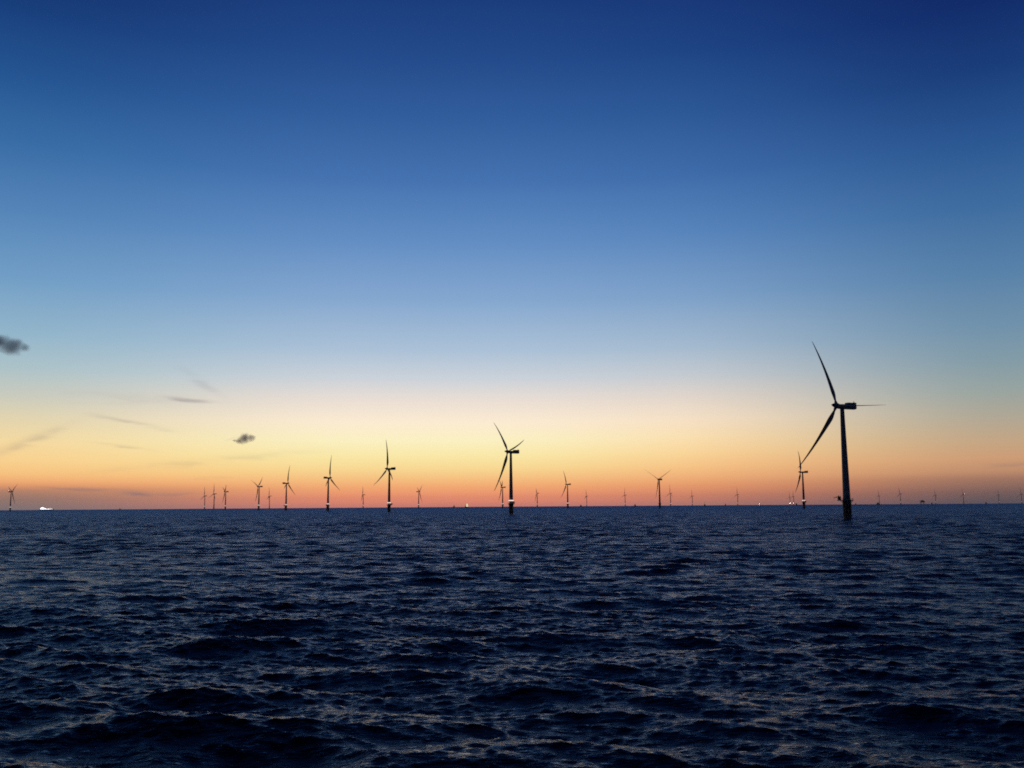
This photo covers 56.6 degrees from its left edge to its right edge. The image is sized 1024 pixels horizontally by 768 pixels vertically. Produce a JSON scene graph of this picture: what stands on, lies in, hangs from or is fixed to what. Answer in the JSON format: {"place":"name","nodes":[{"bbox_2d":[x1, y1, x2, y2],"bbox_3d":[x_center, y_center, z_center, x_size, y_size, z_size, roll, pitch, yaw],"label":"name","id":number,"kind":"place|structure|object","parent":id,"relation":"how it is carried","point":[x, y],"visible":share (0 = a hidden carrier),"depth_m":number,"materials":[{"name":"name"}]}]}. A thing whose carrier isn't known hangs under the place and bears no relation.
{"place":"outdoors","nodes":[
{"label":"outdoors","id":0,"kind":"place"},
{"bbox_2d":[0,503,1023,767],"bbox_3d":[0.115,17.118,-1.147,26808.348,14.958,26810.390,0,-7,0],"label":"sea","id":1,"kind":"structure","parent":0,"point":[672,637],"depth_m":75.06,"materials":[{"name":"liquid"}]},
{"bbox_2d":[8,486,15,510],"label":"wind turbine","id":2,"kind":"object","parent":1,"relation":"in","point":[11,491],"visible":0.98,"depth_m":3410.51,"materials":[{"name":"paint"}]},
{"bbox_2d":[223,488,228,509],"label":"wind turbine","id":3,"kind":"object","parent":1,"relation":"in","point":[225,491],"visible":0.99,"depth_m":3722.65,"materials":[{"name":"paint"}]},
{"bbox_2d":[251,479,262,509],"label":"wind turbine","id":4,"kind":"object","parent":1,"relation":"in","point":[258,506],"visible":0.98,"depth_m":2833.78,"materials":[{"name":"paint"}]},
{"bbox_2d":[282,467,294,510],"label":"wind turbine","id":5,"kind":"object","parent":1,"relation":"in","point":[285,507],"visible":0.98,"depth_m":2457.17,"materials":[{"name":"paint"}]},
{"bbox_2d":[324,456,338,510],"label":"wind turbine","id":6,"kind":"object","parent":1,"relation":"in","point":[327,504],"visible":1,"depth_m":2008.63,"materials":[{"name":"paint"}]},
{"bbox_2d":[374,442,395,511],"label":"wind turbine","id":7,"kind":"object","parent":1,"relation":"in","point":[389,502],"visible":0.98,"depth_m":1542.54,"materials":[{"name":"paint"}]},
{"bbox_2d":[416,488,421,507],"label":"wind turbine","id":8,"kind":"object","parent":1,"relation":"in","point":[418,491],"visible":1,"depth_m":4065.51,"materials":[{"name":"paint"}]},
{"bbox_2d":[499,480,505,507],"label":"wind turbine","id":9,"kind":"object","parent":1,"relation":"in","point":[502,493],"visible":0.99,"depth_m":3199.86,"materials":[{"name":"paint"}]},
{"bbox_2d":[494,423,523,513],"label":"wind turbine","id":10,"kind":"object","parent":1,"relation":"in","point":[511,501],"visible":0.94,"depth_m":1073.85,"materials":[{"name":"paint"}]},
{"bbox_2d":[561,471,570,507],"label":"wind turbine","id":11,"kind":"object","parent":1,"relation":"in","point":[567,491],"visible":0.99,"depth_m":2806.86,"materials":[{"name":"paint"}]},
{"bbox_2d":[644,469,667,507],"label":"wind turbine","id":12,"kind":"object","parent":1,"relation":"in","point":[659,479],"visible":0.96,"depth_m":2320.25,"materials":[{"name":"paint"}]},
{"bbox_2d":[795,452,807,507],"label":"wind turbine","id":13,"kind":"object","parent":1,"relation":"in","point":[803,493],"visible":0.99,"depth_m":1846.45,"materials":[{"name":"paint"}]},
{"bbox_2d":[798,342,873,519],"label":"wind turbine","id":14,"kind":"object","parent":1,"relation":"in","point":[847,507],"visible":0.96,"depth_m":588.52,"materials":[{"name":"paint"}]},
{"bbox_2d":[0,0,1023,509],"label":"sky","id":15,"kind":"structure","parent":0,"point":[242,241],"materials":[{"name":"blue"}]}
]}

